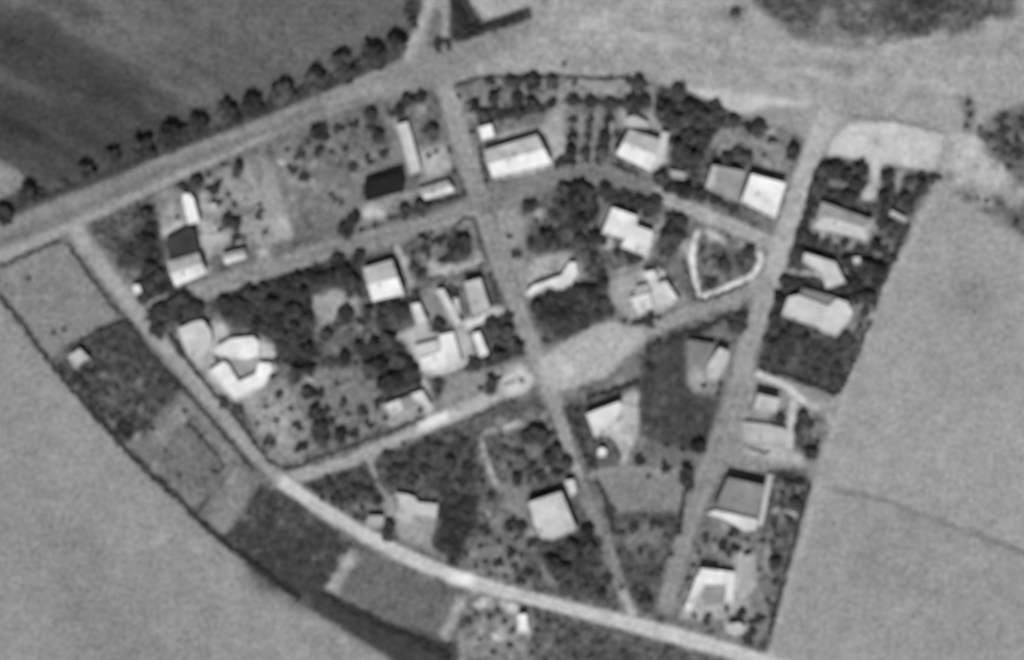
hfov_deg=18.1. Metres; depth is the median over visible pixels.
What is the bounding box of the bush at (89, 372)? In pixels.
[83,365,96,375]
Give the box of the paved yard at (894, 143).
[828,122,944,169]
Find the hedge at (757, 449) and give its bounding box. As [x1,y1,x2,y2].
[744,445,769,454]
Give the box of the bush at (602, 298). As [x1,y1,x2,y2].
[597,296,608,304]
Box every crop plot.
[0,245,115,355]
[137,391,223,509]
[201,465,257,537]
[223,485,350,599]
[339,558,461,637]
[596,467,683,609]
[642,331,721,447]
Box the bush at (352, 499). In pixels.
[346,494,356,503]
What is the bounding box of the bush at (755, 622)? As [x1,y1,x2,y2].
[748,614,762,625]
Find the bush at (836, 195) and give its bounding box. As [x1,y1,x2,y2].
[834,189,841,201]
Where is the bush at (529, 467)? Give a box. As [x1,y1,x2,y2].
[525,462,535,473]
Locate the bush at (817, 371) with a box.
[812,368,822,379]
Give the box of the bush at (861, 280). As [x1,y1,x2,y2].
[859,278,864,289]
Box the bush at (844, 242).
[839,237,849,247]
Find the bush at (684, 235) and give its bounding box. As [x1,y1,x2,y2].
[681,231,687,240]
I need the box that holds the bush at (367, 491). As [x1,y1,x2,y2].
[361,485,375,495]
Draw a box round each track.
[291,372,537,483]
[403,0,430,60]
[442,0,450,40]
[551,408,583,477]
[574,475,634,614]
[768,194,938,655]
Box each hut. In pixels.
[132,284,141,294]
[210,203,216,210]
[518,614,527,631]
[853,257,860,264]
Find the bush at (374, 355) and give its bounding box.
[371,352,382,360]
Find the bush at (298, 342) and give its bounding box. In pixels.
[294,336,303,349]
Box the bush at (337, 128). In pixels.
[333,124,345,134]
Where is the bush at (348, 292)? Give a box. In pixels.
[345,289,353,299]
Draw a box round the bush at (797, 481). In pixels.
[793,477,805,486]
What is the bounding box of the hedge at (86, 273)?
[66,244,123,316]
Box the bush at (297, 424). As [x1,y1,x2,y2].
[291,421,302,431]
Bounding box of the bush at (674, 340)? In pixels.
[670,335,680,345]
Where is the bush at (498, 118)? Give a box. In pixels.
[495,113,501,122]
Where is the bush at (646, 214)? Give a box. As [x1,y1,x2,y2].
[643,210,652,218]
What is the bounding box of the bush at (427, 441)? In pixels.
[423,436,430,448]
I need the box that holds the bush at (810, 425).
[805,420,814,430]
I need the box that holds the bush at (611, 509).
[604,505,615,516]
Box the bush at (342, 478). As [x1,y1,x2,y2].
[337,473,348,482]
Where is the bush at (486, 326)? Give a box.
[483,318,493,330]
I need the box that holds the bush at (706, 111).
[702,107,709,113]
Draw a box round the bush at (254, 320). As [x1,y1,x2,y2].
[251,315,262,324]
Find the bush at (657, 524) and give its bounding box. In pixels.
[649,520,663,530]
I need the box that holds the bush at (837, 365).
[831,360,842,371]
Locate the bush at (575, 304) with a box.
[570,299,582,307]
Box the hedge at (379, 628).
[318,592,450,659]
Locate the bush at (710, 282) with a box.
[705,276,715,290]
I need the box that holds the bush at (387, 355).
[382,349,392,361]
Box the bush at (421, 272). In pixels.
[415,268,426,276]
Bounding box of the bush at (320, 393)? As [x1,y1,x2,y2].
[313,387,324,398]
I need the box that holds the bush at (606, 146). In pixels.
[597,142,609,148]
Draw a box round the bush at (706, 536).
[701,533,709,544]
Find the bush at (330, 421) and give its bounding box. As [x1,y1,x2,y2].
[325,417,335,426]
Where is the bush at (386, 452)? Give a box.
[382,448,393,458]
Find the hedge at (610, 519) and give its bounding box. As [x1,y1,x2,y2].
[594,481,615,532]
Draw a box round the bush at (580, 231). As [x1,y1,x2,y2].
[578,222,585,234]
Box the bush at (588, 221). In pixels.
[583,217,591,228]
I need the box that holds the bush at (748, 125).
[742,122,752,133]
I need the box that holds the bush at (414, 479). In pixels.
[409,474,419,487]
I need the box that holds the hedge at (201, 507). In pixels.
[197,497,209,513]
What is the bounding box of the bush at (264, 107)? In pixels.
[260,104,268,112]
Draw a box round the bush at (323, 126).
[318,122,327,133]
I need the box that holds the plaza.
[545,320,645,391]
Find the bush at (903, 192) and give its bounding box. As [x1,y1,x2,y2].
[900,188,909,195]
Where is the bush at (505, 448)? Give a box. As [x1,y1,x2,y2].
[500,445,511,453]
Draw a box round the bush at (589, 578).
[586,572,594,582]
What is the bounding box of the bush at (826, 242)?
[822,237,831,250]
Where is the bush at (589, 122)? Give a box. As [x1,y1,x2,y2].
[585,113,594,125]
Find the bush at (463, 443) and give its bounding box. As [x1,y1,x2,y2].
[459,438,468,447]
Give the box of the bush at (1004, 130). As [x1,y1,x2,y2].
[998,125,1009,135]
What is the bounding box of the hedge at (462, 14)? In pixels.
[449,0,481,34]
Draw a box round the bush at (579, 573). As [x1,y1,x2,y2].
[574,570,585,580]
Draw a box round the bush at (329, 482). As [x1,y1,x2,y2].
[324,477,335,487]
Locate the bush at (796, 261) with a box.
[790,253,800,267]
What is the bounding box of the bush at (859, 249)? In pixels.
[852,245,863,255]
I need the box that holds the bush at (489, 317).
[485,314,495,322]
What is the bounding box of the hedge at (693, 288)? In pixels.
[683,261,697,300]
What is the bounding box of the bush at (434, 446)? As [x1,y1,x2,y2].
[429,442,445,451]
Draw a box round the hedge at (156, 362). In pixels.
[128,321,177,384]
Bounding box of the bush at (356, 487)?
[349,482,362,491]
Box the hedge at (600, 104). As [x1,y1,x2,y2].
[561,98,641,106]
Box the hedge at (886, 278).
[872,222,907,313]
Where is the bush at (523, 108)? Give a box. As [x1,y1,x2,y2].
[519,106,531,114]
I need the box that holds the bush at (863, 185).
[858,179,866,190]
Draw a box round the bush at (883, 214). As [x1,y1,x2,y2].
[879,207,888,217]
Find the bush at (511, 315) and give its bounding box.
[504,310,514,320]
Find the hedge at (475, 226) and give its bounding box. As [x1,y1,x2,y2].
[451,216,486,260]
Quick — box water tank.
[597,448,606,457]
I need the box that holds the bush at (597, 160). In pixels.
[594,158,606,166]
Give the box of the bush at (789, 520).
[785,515,794,527]
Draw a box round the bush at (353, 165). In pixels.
[347,162,358,172]
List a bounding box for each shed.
[68,349,89,368]
[453,298,460,314]
[670,170,685,179]
[728,622,744,633]
[889,210,906,222]
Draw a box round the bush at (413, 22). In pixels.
[407,16,417,28]
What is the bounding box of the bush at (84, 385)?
[79,382,88,392]
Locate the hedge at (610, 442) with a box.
[593,437,620,460]
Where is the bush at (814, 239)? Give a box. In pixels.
[809,234,819,246]
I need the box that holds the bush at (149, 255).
[145,248,158,260]
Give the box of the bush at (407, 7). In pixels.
[403,2,412,14]
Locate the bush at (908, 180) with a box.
[903,175,916,186]
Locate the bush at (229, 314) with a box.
[223,309,237,318]
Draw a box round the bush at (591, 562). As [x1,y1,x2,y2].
[589,556,598,569]
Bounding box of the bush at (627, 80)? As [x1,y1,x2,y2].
[624,75,632,84]
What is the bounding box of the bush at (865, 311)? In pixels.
[860,307,870,318]
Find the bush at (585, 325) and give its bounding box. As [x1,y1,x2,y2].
[577,322,589,330]
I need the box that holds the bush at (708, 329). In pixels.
[699,323,711,334]
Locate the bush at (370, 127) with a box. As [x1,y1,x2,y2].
[365,122,375,131]
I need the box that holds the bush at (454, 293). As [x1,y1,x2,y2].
[446,286,459,297]
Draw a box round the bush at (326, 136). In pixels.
[321,132,330,141]
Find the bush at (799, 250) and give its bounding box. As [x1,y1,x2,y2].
[792,244,805,254]
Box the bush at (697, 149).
[693,144,705,155]
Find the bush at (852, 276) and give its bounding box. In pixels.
[848,271,859,280]
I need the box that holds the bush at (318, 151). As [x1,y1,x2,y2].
[314,145,324,156]
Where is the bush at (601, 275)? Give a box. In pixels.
[596,269,606,280]
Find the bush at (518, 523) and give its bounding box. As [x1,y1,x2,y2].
[511,515,521,527]
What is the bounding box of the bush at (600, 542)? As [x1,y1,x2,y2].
[593,537,602,549]
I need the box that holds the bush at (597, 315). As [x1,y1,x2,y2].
[593,309,602,319]
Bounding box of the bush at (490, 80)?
[484,76,495,85]
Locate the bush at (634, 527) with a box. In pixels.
[628,521,638,534]
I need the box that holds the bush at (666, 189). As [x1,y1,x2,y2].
[662,183,671,193]
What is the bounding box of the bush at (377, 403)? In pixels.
[373,398,382,409]
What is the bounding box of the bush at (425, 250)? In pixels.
[419,244,430,254]
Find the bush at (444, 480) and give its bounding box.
[439,474,448,486]
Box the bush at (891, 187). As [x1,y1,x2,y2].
[882,183,895,191]
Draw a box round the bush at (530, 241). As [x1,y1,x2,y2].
[526,237,535,247]
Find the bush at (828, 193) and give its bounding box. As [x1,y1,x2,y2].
[821,188,835,197]
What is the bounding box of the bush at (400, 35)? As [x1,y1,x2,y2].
[398,32,404,41]
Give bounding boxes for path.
[367,459,383,493]
[477,435,495,478]
[647,213,665,257]
[690,230,761,294]
[705,229,725,242]
[756,370,820,410]
[785,269,822,279]
[788,398,796,452]
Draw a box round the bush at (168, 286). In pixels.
[163,283,173,293]
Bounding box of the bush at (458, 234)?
[454,231,462,239]
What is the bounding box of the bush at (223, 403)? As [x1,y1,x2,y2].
[218,396,228,409]
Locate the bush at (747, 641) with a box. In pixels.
[742,635,753,646]
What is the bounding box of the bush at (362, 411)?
[357,405,368,416]
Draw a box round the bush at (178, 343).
[173,340,180,351]
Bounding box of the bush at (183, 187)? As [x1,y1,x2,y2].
[176,182,187,191]
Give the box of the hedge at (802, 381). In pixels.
[759,367,835,396]
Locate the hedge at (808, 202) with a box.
[791,165,821,255]
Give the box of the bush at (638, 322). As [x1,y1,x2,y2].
[634,316,646,325]
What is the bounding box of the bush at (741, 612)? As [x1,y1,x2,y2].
[736,607,746,618]
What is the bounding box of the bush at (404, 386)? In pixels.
[401,379,407,389]
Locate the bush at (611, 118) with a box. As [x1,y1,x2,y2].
[603,114,614,126]
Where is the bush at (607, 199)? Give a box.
[604,194,613,202]
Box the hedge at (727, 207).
[661,183,737,212]
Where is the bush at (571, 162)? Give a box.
[565,158,576,167]
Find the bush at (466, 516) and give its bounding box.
[461,512,473,520]
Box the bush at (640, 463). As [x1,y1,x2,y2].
[633,454,646,466]
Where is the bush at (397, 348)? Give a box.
[391,344,405,354]
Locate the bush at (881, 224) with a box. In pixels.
[878,219,889,230]
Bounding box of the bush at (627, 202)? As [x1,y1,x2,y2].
[623,199,632,207]
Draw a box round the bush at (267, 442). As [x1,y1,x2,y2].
[262,437,275,448]
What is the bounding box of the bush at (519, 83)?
[516,79,522,89]
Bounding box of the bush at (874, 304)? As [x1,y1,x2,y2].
[871,295,877,307]
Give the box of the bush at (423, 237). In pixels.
[416,233,429,242]
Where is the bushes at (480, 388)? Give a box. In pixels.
[26,62,1023,656]
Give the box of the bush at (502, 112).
[500,109,511,118]
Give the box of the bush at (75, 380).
[70,374,82,385]
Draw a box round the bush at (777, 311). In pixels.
[772,306,783,315]
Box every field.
[0,0,409,207]
[0,303,389,659]
[773,199,1023,659]
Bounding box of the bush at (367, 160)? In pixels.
[364,153,374,165]
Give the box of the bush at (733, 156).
[728,152,737,159]
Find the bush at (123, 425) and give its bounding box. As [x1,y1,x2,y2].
[115,421,130,434]
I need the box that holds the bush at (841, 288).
[833,284,845,293]
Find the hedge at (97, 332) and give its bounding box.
[64,318,127,351]
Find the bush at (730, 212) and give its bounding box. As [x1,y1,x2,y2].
[727,202,739,216]
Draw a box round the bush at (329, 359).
[325,356,334,364]
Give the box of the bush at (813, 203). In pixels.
[809,196,818,209]
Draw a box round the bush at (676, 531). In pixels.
[674,525,682,534]
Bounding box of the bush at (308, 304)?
[301,299,312,311]
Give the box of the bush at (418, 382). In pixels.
[410,375,421,387]
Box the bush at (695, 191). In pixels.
[692,187,699,198]
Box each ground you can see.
[0,0,1023,659]
[452,0,1023,224]
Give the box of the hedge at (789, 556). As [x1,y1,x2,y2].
[768,484,811,634]
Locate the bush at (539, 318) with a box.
[537,315,543,323]
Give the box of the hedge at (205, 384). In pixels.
[168,334,235,417]
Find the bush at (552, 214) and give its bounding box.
[546,208,558,219]
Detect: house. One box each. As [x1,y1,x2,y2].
[167,253,206,286]
[178,320,212,363]
[208,336,271,400]
[363,260,403,300]
[383,396,416,415]
[395,493,437,525]
[415,332,462,370]
[418,180,454,199]
[464,278,489,315]
[484,135,551,176]
[528,492,576,539]
[586,401,621,437]
[602,208,652,256]
[616,116,668,170]
[630,284,651,314]
[684,554,750,611]
[686,340,729,381]
[705,165,745,201]
[706,474,772,531]
[741,174,785,218]
[744,422,786,447]
[753,394,779,413]
[781,288,851,336]
[802,253,845,288]
[813,202,872,239]
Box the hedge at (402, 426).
[388,418,424,434]
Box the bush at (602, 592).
[596,588,607,598]
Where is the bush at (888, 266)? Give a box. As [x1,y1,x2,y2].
[880,264,890,273]
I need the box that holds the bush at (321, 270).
[311,263,323,273]
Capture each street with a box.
[147,198,478,311]
[434,78,563,411]
[472,161,654,215]
[627,273,772,344]
[649,186,773,250]
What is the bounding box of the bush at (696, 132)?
[689,124,700,135]
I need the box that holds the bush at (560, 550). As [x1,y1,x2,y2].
[555,546,565,558]
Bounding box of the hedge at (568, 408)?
[562,406,596,472]
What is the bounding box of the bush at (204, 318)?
[200,314,210,322]
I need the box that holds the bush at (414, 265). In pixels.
[409,261,420,271]
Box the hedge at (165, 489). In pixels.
[128,451,301,602]
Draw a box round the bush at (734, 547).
[729,543,741,552]
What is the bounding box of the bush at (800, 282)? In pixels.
[795,278,805,289]
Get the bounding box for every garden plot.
[57,323,182,436]
[94,196,169,298]
[155,159,295,288]
[219,262,363,363]
[243,365,385,465]
[280,113,421,247]
[305,464,383,524]
[377,425,496,492]
[419,220,482,275]
[433,492,476,564]
[455,602,731,659]
[457,79,562,135]
[459,515,616,599]
[486,412,565,483]
[498,183,656,293]
[532,275,608,344]
[563,80,649,164]
[657,89,788,204]
[670,526,767,642]
[695,232,756,289]
[760,322,852,391]
[797,159,933,239]
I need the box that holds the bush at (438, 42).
[433,37,442,53]
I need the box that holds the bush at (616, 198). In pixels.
[608,190,622,203]
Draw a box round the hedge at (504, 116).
[477,103,554,124]
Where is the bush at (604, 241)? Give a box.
[599,236,607,245]
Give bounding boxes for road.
[0,44,452,263]
[66,221,284,483]
[277,474,782,659]
[656,382,748,612]
[729,288,779,387]
[762,104,841,289]
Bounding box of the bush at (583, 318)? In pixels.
[578,312,587,325]
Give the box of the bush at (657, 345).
[650,338,661,348]
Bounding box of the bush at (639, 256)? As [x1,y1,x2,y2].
[636,254,643,263]
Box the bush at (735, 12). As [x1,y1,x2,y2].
[729,8,740,16]
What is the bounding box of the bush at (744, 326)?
[738,322,748,331]
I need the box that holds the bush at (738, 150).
[731,146,743,156]
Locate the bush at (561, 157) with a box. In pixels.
[556,155,567,165]
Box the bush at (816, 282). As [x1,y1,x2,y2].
[808,276,819,284]
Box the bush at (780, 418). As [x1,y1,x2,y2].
[774,412,785,423]
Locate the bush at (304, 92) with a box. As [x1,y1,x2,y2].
[297,86,309,97]
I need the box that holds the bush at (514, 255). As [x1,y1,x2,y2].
[511,249,521,259]
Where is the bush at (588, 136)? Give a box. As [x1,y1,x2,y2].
[583,133,592,142]
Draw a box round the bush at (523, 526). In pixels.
[517,521,527,532]
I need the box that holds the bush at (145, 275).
[141,269,151,279]
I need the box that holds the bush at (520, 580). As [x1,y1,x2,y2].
[514,576,526,584]
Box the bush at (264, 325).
[259,319,268,329]
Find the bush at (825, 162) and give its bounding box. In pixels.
[819,159,831,164]
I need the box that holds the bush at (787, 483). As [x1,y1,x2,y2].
[782,478,794,488]
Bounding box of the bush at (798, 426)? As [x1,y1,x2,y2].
[793,423,803,436]
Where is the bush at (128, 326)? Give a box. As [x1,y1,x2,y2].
[121,321,130,333]
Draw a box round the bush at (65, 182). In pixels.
[58,179,69,193]
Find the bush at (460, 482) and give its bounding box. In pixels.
[454,479,466,486]
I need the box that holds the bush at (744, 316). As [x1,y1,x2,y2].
[733,310,748,322]
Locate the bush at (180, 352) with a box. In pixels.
[175,348,187,356]
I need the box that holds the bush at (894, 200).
[892,195,898,205]
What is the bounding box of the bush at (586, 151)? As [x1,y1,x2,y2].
[579,147,590,156]
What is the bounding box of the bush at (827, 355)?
[822,349,833,360]
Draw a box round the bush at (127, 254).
[122,250,135,260]
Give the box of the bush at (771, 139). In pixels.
[766,135,778,144]
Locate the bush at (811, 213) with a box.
[803,209,813,219]
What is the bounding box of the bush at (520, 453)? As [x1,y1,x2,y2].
[514,449,525,457]
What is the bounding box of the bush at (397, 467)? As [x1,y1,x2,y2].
[391,461,404,471]
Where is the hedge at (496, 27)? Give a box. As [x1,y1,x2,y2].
[455,11,530,42]
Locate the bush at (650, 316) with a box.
[646,311,654,321]
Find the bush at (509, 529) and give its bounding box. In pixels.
[503,520,516,533]
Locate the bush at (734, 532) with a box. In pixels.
[727,527,739,538]
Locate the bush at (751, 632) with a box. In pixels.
[746,627,757,639]
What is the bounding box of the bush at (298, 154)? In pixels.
[295,148,305,160]
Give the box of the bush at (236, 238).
[231,233,241,245]
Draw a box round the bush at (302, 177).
[298,172,309,182]
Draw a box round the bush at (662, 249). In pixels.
[659,244,664,252]
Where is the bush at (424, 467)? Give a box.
[418,464,430,475]
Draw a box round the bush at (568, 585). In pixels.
[564,580,572,589]
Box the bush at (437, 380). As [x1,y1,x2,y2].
[432,377,442,387]
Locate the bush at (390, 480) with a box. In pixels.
[386,476,397,485]
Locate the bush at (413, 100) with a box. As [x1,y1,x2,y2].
[411,95,418,103]
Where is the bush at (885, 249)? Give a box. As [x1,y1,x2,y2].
[880,246,889,254]
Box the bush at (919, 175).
[916,172,927,180]
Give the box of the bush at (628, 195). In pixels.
[619,188,632,199]
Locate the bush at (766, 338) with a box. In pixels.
[761,334,771,344]
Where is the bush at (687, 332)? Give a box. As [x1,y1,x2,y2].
[681,329,692,341]
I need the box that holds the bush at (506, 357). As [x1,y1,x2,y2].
[501,351,511,362]
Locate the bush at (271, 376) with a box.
[269,372,277,379]
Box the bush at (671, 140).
[667,136,675,145]
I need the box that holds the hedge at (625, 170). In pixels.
[611,163,638,178]
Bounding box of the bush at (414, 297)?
[408,289,420,302]
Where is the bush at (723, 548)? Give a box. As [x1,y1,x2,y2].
[717,540,728,551]
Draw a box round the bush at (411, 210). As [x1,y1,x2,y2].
[407,206,413,215]
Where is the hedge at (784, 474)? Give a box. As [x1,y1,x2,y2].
[775,472,804,482]
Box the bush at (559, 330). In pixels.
[553,327,564,335]
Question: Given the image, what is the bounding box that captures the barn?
[363,173,403,201]
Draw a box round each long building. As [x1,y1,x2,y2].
[396,122,420,174]
[436,289,461,327]
[526,262,577,296]
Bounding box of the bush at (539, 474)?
[532,470,546,482]
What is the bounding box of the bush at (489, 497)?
[486,492,494,501]
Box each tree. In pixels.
[0,205,12,226]
[16,184,35,206]
[75,163,95,184]
[104,149,119,166]
[131,137,151,159]
[136,292,149,305]
[138,209,150,220]
[139,233,153,247]
[142,278,156,292]
[143,261,155,273]
[144,307,159,323]
[145,149,156,161]
[148,322,167,340]
[151,270,164,283]
[155,300,174,321]
[157,123,182,150]
[157,144,171,152]
[168,312,183,324]
[171,295,192,315]
[181,126,192,138]
[187,115,207,138]
[187,176,204,191]
[188,301,202,318]
[208,185,219,197]
[215,101,237,120]
[216,297,230,311]
[220,215,230,228]
[230,114,241,125]
[230,219,241,231]
[230,297,246,313]
[231,161,243,174]
[239,95,261,118]
[239,316,251,327]
[240,286,256,300]
[241,303,256,318]
[250,295,262,306]
[250,322,260,334]
[256,284,269,300]
[262,297,277,309]
[266,97,280,112]
[266,323,283,339]
[267,313,281,325]
[269,80,297,107]
[273,299,284,312]
[273,340,290,358]
[275,280,287,292]
[280,288,294,301]
[281,314,289,327]
[283,332,296,344]
[284,302,300,318]
[288,273,301,287]
[288,320,299,333]
[288,367,304,385]
[293,287,307,300]
[298,343,312,359]
[300,313,313,326]
[300,388,314,400]
[301,67,325,94]
[302,270,314,283]
[304,365,316,377]
[307,407,320,420]
[308,126,322,139]
[308,272,325,288]
[310,422,328,439]
[313,433,330,448]
[319,328,333,343]
[324,269,335,282]
[328,76,341,86]
[329,53,353,80]
[330,254,344,267]
[332,430,346,445]
[335,306,352,326]
[336,265,350,280]
[337,223,354,239]
[337,351,351,367]
[342,69,354,84]
[343,274,361,290]
[346,212,360,228]
[352,251,365,264]
[353,342,365,355]
[354,62,367,75]
[358,44,385,66]
[360,361,380,380]
[361,307,372,321]
[363,108,377,123]
[365,339,381,353]
[371,58,387,71]
[371,130,384,144]
[374,306,387,322]
[375,359,388,374]
[375,380,385,391]
[376,320,389,329]
[378,332,396,349]
[379,375,399,392]
[381,46,397,61]
[382,299,398,316]
[382,523,395,537]
[384,34,408,57]
[386,315,401,328]
[392,373,404,387]
[393,105,405,119]
[393,355,406,367]
[396,305,409,320]
[397,206,408,221]
[398,359,412,369]
[400,95,412,109]
[400,364,418,381]
[413,202,430,218]
[414,90,427,102]
[421,125,439,141]
[432,320,445,332]
[444,457,456,470]
[451,245,469,264]
[454,235,470,251]
[467,360,481,372]
[468,101,479,113]
[476,110,489,123]
[482,356,493,367]
[483,378,497,395]
[487,93,498,104]
[491,348,503,365]
[501,324,513,337]
[502,76,517,88]
[509,107,525,120]
[510,92,524,107]
[511,473,522,486]
[512,340,524,356]
[520,432,535,445]
[521,201,536,213]
[523,76,541,93]
[525,99,538,113]
[526,427,545,444]
[530,301,541,314]
[537,231,553,251]
[537,433,549,445]
[539,318,556,334]
[541,452,555,466]
[542,304,564,326]
[543,295,564,310]
[545,76,558,90]
[545,557,561,571]
[551,445,561,457]
[553,316,566,328]
[554,290,565,294]
[555,183,569,198]
[559,204,572,223]
[559,457,572,470]
[559,564,572,577]
[564,145,577,159]
[564,191,586,214]
[564,540,580,556]
[565,284,579,300]
[566,96,579,106]
[566,211,587,231]
[568,181,587,197]
[572,234,586,250]
[578,286,587,298]
[579,525,594,541]
[581,541,599,558]
[583,96,596,109]
[583,187,593,200]
[584,207,598,219]
[584,286,597,302]
[585,198,596,209]
[586,231,602,246]
[595,146,609,160]
[595,279,608,293]
[598,132,610,145]
[598,183,612,198]
[602,99,616,111]
[622,95,641,113]
[623,250,638,265]
[630,77,645,93]
[631,196,645,210]
[636,597,652,613]
[638,95,651,107]
[645,195,663,214]
[652,172,667,186]
[654,99,665,109]
[654,104,675,124]
[656,226,681,252]
[663,247,677,257]
[665,221,682,231]
[666,98,677,111]
[667,116,682,129]
[669,85,685,100]
[669,182,680,194]
[671,141,689,156]
[671,152,684,167]
[672,160,683,170]
[672,215,686,229]
[675,183,691,199]
[678,467,694,485]
[680,115,689,127]
[681,100,694,114]
[681,128,697,143]
[681,157,698,171]
[682,484,695,493]
[683,150,701,164]
[686,108,707,129]
[689,439,707,454]
[693,102,703,113]
[696,133,712,150]
[696,188,710,202]
[701,124,718,139]
[707,109,724,130]
[708,101,721,111]
[717,258,728,269]
[721,154,731,166]
[728,115,739,127]
[738,153,753,166]
[741,247,755,261]
[748,122,765,140]
[767,313,781,323]
[767,341,779,354]
[768,321,779,333]
[768,558,780,571]
[773,293,786,306]
[776,333,789,346]
[779,277,792,292]
[783,327,796,340]
[785,143,800,161]
[788,498,801,511]
[791,320,806,333]
[795,334,811,348]
[796,228,811,243]
[796,412,808,425]
[804,449,819,459]
[813,178,827,192]
[817,165,826,178]
[825,162,841,179]
[840,169,851,181]
[840,191,856,206]
[840,257,855,269]
[844,279,859,294]
[847,292,862,305]
[848,178,859,191]
[853,162,868,177]
[856,260,873,278]
[860,290,874,304]
[869,263,886,277]
[870,240,881,252]
[877,192,891,207]
[879,170,894,184]
[888,219,902,234]
[897,194,914,211]
[916,180,927,196]
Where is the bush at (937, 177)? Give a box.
[929,173,942,183]
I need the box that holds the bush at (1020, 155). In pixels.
[1014,148,1023,161]
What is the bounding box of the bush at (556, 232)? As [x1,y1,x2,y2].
[553,229,562,239]
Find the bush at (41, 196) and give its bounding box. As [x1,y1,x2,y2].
[35,188,46,200]
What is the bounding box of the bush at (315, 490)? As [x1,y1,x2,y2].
[310,486,322,495]
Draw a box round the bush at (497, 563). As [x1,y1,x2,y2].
[493,558,503,567]
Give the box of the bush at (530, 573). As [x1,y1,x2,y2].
[523,567,533,577]
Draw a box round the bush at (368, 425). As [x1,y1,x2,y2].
[364,420,374,429]
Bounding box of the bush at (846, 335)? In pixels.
[840,329,851,342]
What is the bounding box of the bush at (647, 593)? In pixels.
[639,589,651,600]
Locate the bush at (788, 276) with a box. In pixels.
[785,274,796,285]
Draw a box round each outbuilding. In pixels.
[166,228,198,257]
[182,194,200,224]
[222,249,245,263]
[364,515,383,529]
[410,391,431,412]
[411,303,426,325]
[472,331,487,357]
[478,124,494,140]
[565,479,576,496]
[644,270,657,282]
[658,281,677,302]
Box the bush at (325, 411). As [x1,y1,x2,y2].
[320,404,331,416]
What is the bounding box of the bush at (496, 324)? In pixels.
[490,319,502,331]
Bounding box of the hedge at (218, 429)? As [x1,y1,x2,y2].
[177,384,253,471]
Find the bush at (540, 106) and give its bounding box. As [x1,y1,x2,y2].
[538,102,546,113]
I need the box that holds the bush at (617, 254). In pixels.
[612,247,622,257]
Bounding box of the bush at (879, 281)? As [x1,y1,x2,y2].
[871,277,883,289]
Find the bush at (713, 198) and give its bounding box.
[709,194,722,204]
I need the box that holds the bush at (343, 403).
[339,397,347,407]
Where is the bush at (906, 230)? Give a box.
[902,224,909,232]
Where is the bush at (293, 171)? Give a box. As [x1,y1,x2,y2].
[287,164,297,174]
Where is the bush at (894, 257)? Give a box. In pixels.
[888,253,897,262]
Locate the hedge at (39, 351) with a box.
[0,296,129,454]
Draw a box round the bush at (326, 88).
[320,81,332,92]
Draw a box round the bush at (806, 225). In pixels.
[800,220,809,229]
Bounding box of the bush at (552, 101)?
[545,97,556,108]
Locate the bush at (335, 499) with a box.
[330,492,340,503]
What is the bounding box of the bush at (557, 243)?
[551,237,561,249]
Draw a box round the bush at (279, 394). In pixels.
[274,389,283,398]
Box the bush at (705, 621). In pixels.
[702,613,711,625]
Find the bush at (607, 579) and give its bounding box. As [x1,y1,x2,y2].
[603,574,613,585]
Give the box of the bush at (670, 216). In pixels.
[664,209,676,219]
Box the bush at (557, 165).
[553,160,561,170]
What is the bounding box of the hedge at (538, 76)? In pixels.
[453,74,648,86]
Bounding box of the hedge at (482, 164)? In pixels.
[478,148,488,185]
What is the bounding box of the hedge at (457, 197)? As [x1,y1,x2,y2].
[428,193,464,208]
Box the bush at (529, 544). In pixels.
[526,538,536,549]
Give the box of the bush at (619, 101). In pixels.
[616,98,624,107]
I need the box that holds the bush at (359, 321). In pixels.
[355,319,367,327]
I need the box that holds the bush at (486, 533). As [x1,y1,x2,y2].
[481,525,491,536]
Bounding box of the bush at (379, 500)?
[373,495,383,505]
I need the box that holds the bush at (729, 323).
[725,319,737,329]
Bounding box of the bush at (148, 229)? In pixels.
[143,222,157,233]
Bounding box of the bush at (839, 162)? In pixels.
[832,157,845,167]
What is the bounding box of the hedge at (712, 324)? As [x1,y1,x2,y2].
[677,315,728,340]
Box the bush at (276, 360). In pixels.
[272,356,284,366]
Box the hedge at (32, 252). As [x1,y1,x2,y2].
[0,240,59,266]
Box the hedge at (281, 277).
[214,260,337,303]
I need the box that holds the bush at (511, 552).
[506,547,515,560]
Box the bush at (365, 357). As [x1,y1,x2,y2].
[360,350,371,362]
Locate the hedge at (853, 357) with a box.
[836,320,872,393]
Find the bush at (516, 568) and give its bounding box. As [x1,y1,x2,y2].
[509,563,518,574]
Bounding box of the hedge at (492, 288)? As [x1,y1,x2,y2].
[486,273,500,304]
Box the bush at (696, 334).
[690,328,700,338]
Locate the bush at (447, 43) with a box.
[442,38,451,51]
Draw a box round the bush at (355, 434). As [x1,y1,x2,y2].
[348,428,359,438]
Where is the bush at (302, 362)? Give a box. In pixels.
[295,357,307,366]
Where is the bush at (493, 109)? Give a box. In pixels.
[489,105,499,114]
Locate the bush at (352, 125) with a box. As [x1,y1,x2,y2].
[347,118,359,128]
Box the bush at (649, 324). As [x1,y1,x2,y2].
[645,318,654,328]
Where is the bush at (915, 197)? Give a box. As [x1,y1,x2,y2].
[911,190,920,201]
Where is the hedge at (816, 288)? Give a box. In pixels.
[778,277,831,294]
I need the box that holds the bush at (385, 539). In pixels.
[381,535,393,543]
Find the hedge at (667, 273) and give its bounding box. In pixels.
[642,262,680,299]
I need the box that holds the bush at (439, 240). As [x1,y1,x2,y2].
[434,234,446,246]
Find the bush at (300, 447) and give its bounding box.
[294,442,308,453]
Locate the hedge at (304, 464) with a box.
[234,417,389,471]
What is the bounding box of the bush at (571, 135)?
[566,131,578,140]
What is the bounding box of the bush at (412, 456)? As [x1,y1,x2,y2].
[406,450,416,460]
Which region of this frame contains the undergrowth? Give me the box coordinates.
[10,0,1023,659]
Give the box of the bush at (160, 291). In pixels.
[154,283,166,295]
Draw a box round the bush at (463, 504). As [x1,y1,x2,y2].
[458,496,469,508]

